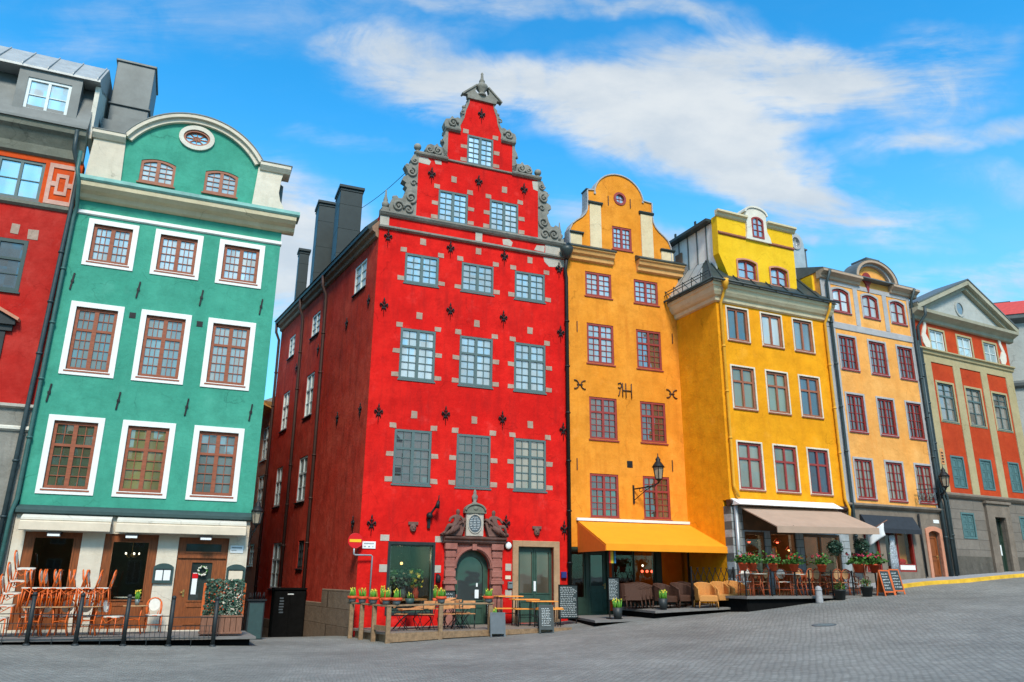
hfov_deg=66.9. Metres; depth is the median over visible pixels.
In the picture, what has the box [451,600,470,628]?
garden chair
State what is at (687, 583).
wicker armchair
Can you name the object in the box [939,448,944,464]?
shop bulletin
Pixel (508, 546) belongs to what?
round wall lamp
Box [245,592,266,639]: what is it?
planter
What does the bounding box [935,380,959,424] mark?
window
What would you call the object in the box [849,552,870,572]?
geranium pot
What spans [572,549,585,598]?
shop window
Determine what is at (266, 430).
window
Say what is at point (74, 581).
bistro chair
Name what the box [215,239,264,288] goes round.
window
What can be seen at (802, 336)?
window
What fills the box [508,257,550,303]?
window
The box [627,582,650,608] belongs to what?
wicker armchair
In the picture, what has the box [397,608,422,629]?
iron table
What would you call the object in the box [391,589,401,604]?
bulb pot
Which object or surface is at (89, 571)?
bistro chair
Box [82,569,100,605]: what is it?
bistro chair
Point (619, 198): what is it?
round window
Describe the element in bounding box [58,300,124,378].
window
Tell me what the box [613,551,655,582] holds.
shop window
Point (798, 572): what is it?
bistro chair
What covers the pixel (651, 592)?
wicker armchair
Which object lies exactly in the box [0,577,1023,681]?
cobbled square
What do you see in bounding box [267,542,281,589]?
window
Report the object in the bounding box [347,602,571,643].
wooden fence
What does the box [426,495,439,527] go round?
flag holder
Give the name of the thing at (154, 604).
bistro chair
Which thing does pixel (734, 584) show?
wicker armchair
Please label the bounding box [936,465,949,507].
wall lantern
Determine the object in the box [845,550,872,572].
geranium pot
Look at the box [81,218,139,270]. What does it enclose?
window
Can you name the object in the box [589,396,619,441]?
window
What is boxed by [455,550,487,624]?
door
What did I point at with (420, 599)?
shop table
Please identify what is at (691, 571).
lattice fence
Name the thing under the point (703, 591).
wicker armchair
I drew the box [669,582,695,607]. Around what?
wicker armchair
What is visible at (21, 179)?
window
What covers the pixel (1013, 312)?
house
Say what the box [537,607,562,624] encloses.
beer bench
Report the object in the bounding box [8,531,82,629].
shop window
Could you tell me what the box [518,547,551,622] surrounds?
door
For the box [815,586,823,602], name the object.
stone bollard
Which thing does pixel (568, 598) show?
menu board
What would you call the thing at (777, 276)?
window
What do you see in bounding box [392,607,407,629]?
garden chair
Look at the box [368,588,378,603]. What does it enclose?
bulb pot
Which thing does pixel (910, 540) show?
shop window
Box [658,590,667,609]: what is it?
bulb planter
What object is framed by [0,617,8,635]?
bistro chair
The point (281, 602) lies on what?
door
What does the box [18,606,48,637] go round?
bistro table
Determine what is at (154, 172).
window
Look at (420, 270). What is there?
window
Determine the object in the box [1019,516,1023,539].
window
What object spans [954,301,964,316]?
oval window
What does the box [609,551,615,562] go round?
striped flag
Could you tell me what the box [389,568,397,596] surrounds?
flower arrangement
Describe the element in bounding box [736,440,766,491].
window
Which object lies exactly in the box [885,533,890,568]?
door
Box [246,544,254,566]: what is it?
window
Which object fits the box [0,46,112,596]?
house
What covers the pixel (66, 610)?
bistro chair
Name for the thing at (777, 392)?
window
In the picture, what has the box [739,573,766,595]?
bistro table
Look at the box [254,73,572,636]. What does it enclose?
house
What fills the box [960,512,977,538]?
window
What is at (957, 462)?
window
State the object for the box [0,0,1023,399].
sky
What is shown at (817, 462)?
window
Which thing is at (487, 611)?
menu board
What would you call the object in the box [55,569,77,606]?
bistro chair
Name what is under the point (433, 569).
shop window
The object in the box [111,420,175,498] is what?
window
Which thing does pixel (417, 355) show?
window
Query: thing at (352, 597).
bulb pot
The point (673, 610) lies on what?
terrace deck
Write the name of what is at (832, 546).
topiary tree
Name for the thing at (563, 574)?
sign
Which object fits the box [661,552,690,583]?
shop window
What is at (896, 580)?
sandwich board
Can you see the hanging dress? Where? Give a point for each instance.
(894, 561)
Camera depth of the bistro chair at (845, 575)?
27.85 m
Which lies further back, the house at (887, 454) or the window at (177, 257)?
the house at (887, 454)
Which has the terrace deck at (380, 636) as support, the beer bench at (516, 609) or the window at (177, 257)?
the beer bench at (516, 609)
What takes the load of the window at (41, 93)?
in the house at (53, 110)
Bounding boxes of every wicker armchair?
[620,583,642,608]
[623,583,646,608]
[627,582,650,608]
[631,582,653,607]
[636,582,657,607]
[652,583,678,607]
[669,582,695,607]
[676,581,700,605]
[694,582,719,607]
[710,581,735,606]
[723,581,748,595]
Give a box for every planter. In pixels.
[198,578,246,634]
[245,592,266,639]
[612,598,622,618]
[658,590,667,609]
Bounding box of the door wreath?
[197,566,207,575]
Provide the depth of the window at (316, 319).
34.71 m
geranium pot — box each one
[731,550,752,570]
[743,551,762,570]
[762,550,784,570]
[783,552,806,571]
[810,553,833,571]
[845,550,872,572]
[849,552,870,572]
[865,552,890,572]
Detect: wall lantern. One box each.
[248,498,263,546]
[632,453,663,503]
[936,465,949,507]
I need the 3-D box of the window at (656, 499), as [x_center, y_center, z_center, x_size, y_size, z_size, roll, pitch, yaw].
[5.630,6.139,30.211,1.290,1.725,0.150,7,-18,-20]
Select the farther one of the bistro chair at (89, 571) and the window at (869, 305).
the window at (869, 305)
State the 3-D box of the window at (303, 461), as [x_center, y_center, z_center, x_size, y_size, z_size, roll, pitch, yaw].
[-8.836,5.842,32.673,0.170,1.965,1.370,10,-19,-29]
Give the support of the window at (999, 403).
in the house at (967, 330)
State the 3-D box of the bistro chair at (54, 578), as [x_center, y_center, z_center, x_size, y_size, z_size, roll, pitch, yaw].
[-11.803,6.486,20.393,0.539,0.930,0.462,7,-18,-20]
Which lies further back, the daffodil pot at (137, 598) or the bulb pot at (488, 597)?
the bulb pot at (488, 597)
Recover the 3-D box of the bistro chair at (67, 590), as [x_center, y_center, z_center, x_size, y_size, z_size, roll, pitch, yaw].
[-11.813,6.471,20.345,0.539,0.930,0.462,9,-19,-27]
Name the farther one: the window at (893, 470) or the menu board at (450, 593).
the window at (893, 470)
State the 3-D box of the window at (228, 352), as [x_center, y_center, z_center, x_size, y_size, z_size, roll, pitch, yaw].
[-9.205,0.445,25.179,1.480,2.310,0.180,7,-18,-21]
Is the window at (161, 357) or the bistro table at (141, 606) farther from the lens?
the window at (161, 357)
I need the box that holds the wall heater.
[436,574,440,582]
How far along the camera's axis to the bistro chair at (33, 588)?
19.90 m
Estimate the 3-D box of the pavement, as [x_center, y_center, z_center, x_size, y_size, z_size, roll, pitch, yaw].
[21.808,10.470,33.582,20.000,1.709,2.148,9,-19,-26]
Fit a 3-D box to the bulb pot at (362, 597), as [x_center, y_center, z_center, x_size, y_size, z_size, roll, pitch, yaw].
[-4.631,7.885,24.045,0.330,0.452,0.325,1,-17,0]
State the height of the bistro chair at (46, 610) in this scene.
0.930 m
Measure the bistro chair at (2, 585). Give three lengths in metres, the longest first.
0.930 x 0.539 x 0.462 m
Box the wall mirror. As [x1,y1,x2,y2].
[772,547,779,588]
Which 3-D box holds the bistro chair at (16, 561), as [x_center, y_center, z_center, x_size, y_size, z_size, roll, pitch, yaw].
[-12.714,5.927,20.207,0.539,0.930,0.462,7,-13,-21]
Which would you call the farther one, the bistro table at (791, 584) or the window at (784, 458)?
the window at (784, 458)
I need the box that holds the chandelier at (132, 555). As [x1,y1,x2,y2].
[125,542,139,557]
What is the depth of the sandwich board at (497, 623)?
23.44 m
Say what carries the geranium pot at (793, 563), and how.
on the terrace railing
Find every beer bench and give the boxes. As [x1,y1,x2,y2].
[513,608,537,626]
[535,608,563,626]
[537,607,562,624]
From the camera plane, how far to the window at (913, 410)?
33.76 m
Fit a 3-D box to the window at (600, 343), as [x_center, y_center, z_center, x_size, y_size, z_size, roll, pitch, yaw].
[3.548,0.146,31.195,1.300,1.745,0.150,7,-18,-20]
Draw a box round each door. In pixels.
[167,537,229,629]
[271,592,289,636]
[287,592,305,636]
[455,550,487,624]
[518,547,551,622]
[588,551,606,614]
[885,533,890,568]
[929,531,941,576]
[995,518,1008,571]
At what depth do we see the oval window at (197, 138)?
26.67 m
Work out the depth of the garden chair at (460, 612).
25.14 m
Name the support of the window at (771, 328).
in the house at (750, 312)
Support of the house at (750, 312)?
on the cobbled square
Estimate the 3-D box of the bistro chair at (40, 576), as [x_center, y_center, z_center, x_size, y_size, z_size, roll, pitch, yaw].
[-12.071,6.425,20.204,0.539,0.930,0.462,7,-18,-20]
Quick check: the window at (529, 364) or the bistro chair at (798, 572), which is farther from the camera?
the window at (529, 364)
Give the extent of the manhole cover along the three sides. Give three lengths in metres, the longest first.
0.605 x 0.605 x 0.056 m
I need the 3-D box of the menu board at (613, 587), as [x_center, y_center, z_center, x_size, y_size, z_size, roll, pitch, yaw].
[3.376,8.520,25.712,0.440,1.310,0.400,7,-18,-20]
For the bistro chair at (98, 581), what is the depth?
20.48 m
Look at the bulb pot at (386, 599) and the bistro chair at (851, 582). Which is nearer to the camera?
the bulb pot at (386, 599)
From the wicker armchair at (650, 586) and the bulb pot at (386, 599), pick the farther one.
the wicker armchair at (650, 586)
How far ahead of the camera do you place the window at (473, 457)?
27.88 m
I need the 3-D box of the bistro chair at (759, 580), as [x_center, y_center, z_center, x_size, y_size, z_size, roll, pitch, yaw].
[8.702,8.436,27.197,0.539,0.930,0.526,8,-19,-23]
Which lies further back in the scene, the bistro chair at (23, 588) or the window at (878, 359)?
the window at (878, 359)
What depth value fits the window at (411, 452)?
27.07 m
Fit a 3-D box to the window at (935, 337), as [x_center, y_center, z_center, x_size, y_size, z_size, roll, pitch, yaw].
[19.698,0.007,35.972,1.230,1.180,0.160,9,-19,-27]
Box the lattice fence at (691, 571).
[690,566,734,606]
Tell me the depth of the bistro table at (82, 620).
20.33 m
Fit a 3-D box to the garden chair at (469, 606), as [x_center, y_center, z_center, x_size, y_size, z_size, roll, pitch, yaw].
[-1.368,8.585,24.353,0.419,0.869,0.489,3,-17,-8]
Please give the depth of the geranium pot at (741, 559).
25.53 m
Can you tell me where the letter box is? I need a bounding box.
[507,582,512,588]
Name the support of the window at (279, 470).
in the house at (422, 324)
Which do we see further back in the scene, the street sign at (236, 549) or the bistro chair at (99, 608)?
the street sign at (236, 549)
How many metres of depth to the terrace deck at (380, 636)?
24.18 m
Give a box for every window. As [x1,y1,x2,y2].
[0,155,45,202]
[0,223,38,293]
[0,307,20,355]
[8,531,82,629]
[23,77,71,114]
[35,414,105,495]
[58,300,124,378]
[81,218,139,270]
[92,534,158,628]
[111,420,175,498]
[131,309,191,384]
[136,159,175,188]
[149,229,203,280]
[179,125,214,150]
[185,425,244,501]
[200,317,255,390]
[201,170,237,198]
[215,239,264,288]
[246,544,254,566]
[257,475,263,503]
[259,426,268,462]
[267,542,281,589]
[271,466,282,508]
[278,390,289,432]
[286,334,295,360]
[294,455,307,503]
[295,540,303,569]
[302,371,314,419]
[309,310,320,339]
[351,258,366,297]
[379,535,442,614]
[384,411,437,486]
[391,312,441,383]
[397,238,444,287]
[431,176,473,224]
[448,416,496,489]
[452,320,498,388]
[454,248,499,296]
[460,128,499,167]
[483,186,524,233]
[507,421,552,492]
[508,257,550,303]
[508,327,551,394]
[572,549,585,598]
[584,271,612,299]
[586,323,615,366]
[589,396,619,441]
[589,473,618,518]
[612,226,633,252]
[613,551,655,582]
[614,192,625,205]
[633,279,659,306]
[636,329,663,371]
[640,401,668,444]
[643,476,672,520]
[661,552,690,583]
[725,305,750,343]
[730,364,758,411]
[736,258,758,281]
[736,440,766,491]
[744,531,768,594]
[751,217,764,238]
[759,311,784,349]
[764,369,791,415]
[769,266,789,287]
[770,531,800,594]
[772,443,801,493]
[791,317,815,354]
[797,374,824,419]
[803,534,842,594]
[806,447,833,496]
[831,287,851,315]
[836,333,860,372]
[844,391,868,434]
[852,456,877,500]
[860,293,880,321]
[864,534,882,571]
[867,339,890,377]
[875,396,899,437]
[884,460,908,502]
[888,299,907,326]
[895,344,917,381]
[895,533,916,571]
[904,400,926,440]
[913,463,937,504]
[927,327,947,351]
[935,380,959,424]
[950,455,967,488]
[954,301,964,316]
[955,333,974,357]
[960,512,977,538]
[963,385,987,428]
[979,459,995,490]
[981,340,999,362]
[990,391,1013,432]
[1007,462,1023,492]
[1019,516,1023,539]
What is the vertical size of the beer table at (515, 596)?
0.931 m
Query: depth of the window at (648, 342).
31.97 m
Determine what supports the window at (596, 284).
in the house at (625, 271)
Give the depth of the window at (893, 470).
32.26 m
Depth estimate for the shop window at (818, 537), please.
29.63 m
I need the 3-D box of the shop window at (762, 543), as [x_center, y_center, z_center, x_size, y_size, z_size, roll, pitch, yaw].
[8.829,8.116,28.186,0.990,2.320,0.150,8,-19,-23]
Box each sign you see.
[230,545,243,552]
[348,533,372,601]
[362,541,375,548]
[561,572,566,577]
[916,487,940,500]
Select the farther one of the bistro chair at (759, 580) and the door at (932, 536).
the door at (932, 536)
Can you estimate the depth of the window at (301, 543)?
31.23 m
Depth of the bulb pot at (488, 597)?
23.82 m
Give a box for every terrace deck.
[0,631,255,645]
[353,623,568,641]
[572,614,646,626]
[622,603,730,618]
[717,595,862,611]
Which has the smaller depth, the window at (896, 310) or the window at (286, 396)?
the window at (896, 310)
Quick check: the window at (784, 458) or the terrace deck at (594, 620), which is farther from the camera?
the window at (784, 458)
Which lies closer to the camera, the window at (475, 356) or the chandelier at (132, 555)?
the chandelier at (132, 555)
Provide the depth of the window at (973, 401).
36.14 m
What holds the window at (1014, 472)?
in the house at (967, 330)
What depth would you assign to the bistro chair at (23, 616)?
20.12 m
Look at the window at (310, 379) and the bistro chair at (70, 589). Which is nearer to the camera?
the bistro chair at (70, 589)
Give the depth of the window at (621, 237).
33.01 m
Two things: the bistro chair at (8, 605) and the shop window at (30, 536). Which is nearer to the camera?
the bistro chair at (8, 605)
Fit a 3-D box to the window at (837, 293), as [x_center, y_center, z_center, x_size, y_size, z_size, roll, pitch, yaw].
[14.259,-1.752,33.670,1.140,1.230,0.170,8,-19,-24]
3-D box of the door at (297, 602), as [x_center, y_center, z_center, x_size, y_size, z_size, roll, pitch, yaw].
[-8.075,10.269,29.063,0.540,1.640,0.027,7,-18,-21]
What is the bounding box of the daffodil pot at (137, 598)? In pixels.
[135,590,140,604]
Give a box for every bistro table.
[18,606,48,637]
[46,606,75,635]
[77,606,103,635]
[123,605,147,633]
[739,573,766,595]
[776,574,803,595]
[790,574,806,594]
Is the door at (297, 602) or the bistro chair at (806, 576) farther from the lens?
the door at (297, 602)
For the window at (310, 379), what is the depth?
33.88 m
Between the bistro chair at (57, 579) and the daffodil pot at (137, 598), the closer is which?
the bistro chair at (57, 579)
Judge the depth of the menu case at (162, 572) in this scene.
22.70 m
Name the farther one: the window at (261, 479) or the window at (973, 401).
the window at (261, 479)
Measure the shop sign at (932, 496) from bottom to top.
0.600 m
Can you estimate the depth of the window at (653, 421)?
31.10 m
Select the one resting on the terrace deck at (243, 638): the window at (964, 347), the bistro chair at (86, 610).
the bistro chair at (86, 610)
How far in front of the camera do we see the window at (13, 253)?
23.46 m
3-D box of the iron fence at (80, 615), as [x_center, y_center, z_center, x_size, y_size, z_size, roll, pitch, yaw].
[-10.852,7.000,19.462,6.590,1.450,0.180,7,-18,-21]
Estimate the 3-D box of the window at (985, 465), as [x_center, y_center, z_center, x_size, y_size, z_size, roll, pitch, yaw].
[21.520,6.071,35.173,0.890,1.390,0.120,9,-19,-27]
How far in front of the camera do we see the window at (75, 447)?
22.69 m
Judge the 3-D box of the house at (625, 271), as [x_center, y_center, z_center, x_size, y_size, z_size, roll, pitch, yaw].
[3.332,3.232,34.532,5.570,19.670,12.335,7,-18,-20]
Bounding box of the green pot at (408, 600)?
[405,593,414,603]
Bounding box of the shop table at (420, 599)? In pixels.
[391,598,426,603]
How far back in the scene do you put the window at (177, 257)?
25.40 m
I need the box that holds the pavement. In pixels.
[836,571,1023,591]
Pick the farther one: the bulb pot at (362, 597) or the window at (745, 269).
the window at (745, 269)
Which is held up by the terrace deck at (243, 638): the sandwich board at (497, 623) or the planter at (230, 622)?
the planter at (230, 622)
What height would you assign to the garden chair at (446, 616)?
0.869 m
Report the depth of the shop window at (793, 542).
29.05 m
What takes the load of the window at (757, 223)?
in the house at (750, 312)
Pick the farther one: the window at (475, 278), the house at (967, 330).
the house at (967, 330)
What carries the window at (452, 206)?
in the house at (422, 324)
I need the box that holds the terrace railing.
[744,569,878,598]
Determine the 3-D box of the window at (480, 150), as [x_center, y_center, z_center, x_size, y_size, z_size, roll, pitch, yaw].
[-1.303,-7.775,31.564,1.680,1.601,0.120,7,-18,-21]
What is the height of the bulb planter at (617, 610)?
0.664 m
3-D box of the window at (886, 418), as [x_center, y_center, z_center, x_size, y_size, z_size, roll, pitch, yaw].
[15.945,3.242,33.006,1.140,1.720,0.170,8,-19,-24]
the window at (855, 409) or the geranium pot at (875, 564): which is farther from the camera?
the window at (855, 409)
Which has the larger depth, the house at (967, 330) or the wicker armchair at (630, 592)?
the house at (967, 330)
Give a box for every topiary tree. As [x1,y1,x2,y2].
[826,540,845,599]
[853,538,872,596]
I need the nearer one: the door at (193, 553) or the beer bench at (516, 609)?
the door at (193, 553)
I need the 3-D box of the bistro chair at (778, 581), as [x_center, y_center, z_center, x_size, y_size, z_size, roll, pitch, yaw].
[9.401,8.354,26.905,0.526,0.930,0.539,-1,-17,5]
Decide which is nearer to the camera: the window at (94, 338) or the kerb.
the window at (94, 338)
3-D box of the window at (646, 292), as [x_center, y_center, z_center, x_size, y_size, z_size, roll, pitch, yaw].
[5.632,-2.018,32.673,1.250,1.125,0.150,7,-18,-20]
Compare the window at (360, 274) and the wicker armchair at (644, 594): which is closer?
the wicker armchair at (644, 594)
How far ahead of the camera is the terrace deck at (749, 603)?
25.89 m
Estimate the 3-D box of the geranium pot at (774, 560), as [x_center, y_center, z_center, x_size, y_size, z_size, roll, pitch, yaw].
[8.776,7.416,26.158,0.846,0.672,0.751,12,-20,-32]
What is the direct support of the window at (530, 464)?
in the house at (422, 324)
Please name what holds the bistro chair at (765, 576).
on the terrace deck at (749, 603)
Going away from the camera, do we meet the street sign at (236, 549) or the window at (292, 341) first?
the street sign at (236, 549)
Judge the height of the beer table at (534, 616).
0.796 m
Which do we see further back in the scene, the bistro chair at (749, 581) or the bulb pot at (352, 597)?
the bistro chair at (749, 581)
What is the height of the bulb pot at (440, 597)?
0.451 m
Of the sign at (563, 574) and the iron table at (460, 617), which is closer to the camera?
the iron table at (460, 617)
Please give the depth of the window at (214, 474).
24.15 m
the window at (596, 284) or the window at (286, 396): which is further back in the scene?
the window at (286, 396)
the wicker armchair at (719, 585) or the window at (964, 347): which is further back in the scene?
the window at (964, 347)
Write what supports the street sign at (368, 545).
attached to the house at (422, 324)
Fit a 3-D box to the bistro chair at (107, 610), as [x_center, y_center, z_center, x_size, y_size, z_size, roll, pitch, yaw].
[-10.682,7.356,20.718,0.539,0.930,0.462,-1,-17,5]
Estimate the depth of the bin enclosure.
28.98 m
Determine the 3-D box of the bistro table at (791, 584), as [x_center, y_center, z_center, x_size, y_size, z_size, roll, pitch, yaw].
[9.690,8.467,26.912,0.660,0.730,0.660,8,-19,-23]
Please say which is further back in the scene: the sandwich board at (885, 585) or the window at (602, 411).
the window at (602, 411)
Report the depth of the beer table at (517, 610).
25.52 m
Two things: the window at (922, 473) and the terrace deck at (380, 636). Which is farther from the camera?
the window at (922, 473)
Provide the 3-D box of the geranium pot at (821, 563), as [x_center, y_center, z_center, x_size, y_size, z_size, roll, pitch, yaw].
[10.796,7.720,27.042,0.792,0.645,0.718,-11,-21,34]
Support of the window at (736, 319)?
in the house at (750, 312)
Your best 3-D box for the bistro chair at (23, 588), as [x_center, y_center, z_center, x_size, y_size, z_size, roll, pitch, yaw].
[-12.393,6.380,20.066,0.539,0.930,0.462,10,-19,-28]
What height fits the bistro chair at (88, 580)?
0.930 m
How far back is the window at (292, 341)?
37.93 m
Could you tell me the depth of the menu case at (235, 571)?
23.46 m
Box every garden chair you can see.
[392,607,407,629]
[416,601,435,629]
[443,601,457,628]
[443,605,458,627]
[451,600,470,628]
[453,599,469,626]
[461,600,475,628]
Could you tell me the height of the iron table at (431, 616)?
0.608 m
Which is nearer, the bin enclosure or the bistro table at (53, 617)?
the bistro table at (53, 617)
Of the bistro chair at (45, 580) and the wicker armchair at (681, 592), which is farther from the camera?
the wicker armchair at (681, 592)
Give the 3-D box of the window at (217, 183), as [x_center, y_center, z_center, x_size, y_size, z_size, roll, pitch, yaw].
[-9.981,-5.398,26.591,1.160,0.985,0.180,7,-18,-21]
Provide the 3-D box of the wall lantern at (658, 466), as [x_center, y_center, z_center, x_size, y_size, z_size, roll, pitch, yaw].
[5.264,5.269,29.647,0.490,1.838,1.388,14,-22,-37]
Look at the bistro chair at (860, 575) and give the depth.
28.58 m
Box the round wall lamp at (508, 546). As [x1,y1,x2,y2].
[504,541,511,549]
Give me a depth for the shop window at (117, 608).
22.38 m
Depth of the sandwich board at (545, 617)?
24.17 m
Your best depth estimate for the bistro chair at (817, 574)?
27.31 m
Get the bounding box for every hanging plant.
[379,586,384,602]
[433,585,437,600]
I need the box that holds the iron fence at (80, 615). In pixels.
[0,592,219,646]
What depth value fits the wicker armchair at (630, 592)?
26.61 m
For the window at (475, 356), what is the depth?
28.97 m
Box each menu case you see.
[152,563,173,582]
[226,564,245,583]
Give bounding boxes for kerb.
[903,573,1023,587]
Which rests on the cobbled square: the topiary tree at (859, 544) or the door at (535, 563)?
the topiary tree at (859, 544)
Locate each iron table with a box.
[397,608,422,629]
[423,608,448,628]
[448,607,469,627]
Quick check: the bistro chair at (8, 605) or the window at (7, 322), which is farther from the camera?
the window at (7, 322)
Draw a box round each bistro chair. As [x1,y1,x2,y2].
[0,574,20,612]
[0,604,15,624]
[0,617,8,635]
[3,562,28,599]
[10,550,35,587]
[14,598,37,635]
[18,569,47,606]
[20,570,45,606]
[25,569,49,606]
[34,569,62,606]
[34,598,57,634]
[35,569,59,606]
[39,569,63,606]
[47,569,75,606]
[52,569,73,605]
[54,598,76,634]
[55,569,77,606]
[61,569,90,605]
[65,569,86,605]
[70,569,91,605]
[72,598,93,634]
[75,570,103,605]
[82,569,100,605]
[84,570,105,605]
[89,570,116,605]
[89,598,111,634]
[97,598,124,634]
[143,597,162,632]
[736,568,752,595]
[750,569,770,594]
[752,567,770,595]
[774,568,791,595]
[785,568,803,595]
[796,568,814,595]
[803,568,820,595]
[815,576,831,594]
[824,569,841,595]
[834,569,850,593]
[842,570,860,594]
[853,571,868,594]
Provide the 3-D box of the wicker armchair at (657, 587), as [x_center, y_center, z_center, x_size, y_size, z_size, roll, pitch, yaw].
[5.245,8.776,26.724,0.728,0.831,0.718,11,-20,-31]
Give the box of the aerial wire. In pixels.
[362,173,404,207]
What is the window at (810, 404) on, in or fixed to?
in the house at (750, 312)
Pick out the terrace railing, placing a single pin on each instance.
(830, 572)
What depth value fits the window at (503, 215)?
31.15 m
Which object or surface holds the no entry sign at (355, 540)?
attached to the wooden fence at (440, 634)
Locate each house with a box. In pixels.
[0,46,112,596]
[0,58,299,632]
[241,398,274,630]
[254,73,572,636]
[563,174,727,619]
[634,206,879,603]
[792,233,952,585]
[909,279,1023,575]
[994,301,1023,434]
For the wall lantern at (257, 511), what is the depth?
23.77 m
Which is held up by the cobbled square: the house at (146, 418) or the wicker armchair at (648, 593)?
the house at (146, 418)
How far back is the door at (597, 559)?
28.48 m
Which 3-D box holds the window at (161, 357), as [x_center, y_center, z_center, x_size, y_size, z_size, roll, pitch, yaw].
[-11.035,0.205,24.454,1.480,2.310,0.180,7,-18,-21]
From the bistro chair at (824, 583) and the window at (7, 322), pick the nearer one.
the window at (7, 322)
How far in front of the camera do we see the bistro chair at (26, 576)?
19.96 m
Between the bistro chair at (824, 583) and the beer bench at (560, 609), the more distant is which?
the bistro chair at (824, 583)
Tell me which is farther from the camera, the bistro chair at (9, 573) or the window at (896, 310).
the window at (896, 310)
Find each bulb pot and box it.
[347,587,356,601]
[357,588,367,602]
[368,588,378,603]
[381,588,390,604]
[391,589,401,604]
[436,588,446,602]
[483,588,493,602]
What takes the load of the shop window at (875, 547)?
in the house at (887, 454)
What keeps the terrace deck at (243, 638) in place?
on the cobbled square
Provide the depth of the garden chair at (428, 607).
23.53 m
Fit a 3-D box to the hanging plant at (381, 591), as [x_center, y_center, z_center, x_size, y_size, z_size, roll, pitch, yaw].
[-4.244,8.287,25.373,0.180,0.547,0.171,7,-18,-21]
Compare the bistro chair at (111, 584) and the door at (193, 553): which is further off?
the door at (193, 553)
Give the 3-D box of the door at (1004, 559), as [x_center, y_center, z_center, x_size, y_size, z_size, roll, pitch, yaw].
[21.655,9.168,34.491,0.840,2.570,0.092,9,-19,-27]
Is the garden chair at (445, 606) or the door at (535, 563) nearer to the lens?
the garden chair at (445, 606)
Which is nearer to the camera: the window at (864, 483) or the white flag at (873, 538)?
the white flag at (873, 538)
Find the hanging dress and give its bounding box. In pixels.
[888,533,899,572]
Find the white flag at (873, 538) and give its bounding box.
[863,520,886,545]
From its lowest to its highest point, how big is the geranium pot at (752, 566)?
0.637 m
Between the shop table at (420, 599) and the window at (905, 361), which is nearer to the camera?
the shop table at (420, 599)
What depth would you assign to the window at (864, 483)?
31.52 m
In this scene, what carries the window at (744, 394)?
in the house at (750, 312)
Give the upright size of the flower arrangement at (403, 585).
1.012 m
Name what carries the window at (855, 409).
in the house at (887, 454)
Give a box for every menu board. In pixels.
[444,590,455,624]
[484,599,492,624]
[557,585,577,624]
[606,577,622,618]
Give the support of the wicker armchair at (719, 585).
on the terrace deck at (673, 610)
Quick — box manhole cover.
[812,623,835,626]
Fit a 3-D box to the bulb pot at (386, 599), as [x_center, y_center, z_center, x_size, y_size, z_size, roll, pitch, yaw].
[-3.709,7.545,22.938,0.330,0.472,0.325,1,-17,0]
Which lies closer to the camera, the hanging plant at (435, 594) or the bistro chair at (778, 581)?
the hanging plant at (435, 594)
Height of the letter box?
0.240 m
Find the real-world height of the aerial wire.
1.021 m
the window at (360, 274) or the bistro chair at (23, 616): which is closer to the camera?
the bistro chair at (23, 616)
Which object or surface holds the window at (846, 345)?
in the house at (887, 454)
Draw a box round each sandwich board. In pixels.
[489,612,505,636]
[538,605,553,633]
[876,570,895,595]
[887,569,905,594]
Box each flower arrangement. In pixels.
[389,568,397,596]
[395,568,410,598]
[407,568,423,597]
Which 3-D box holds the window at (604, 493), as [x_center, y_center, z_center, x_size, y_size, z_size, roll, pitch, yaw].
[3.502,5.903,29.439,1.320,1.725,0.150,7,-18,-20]
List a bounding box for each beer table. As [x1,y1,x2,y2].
[493,595,523,624]
[509,599,539,625]
[526,601,557,626]
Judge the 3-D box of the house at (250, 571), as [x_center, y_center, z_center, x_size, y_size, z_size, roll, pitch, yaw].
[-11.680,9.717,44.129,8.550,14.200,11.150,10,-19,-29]
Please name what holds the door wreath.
attached to the house at (146, 418)
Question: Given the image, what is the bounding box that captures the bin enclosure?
[268,588,306,636]
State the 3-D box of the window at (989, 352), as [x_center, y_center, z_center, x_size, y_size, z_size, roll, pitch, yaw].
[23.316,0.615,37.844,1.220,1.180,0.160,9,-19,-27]
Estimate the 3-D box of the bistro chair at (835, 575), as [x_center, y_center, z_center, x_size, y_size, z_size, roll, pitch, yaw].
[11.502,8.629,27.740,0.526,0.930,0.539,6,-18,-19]

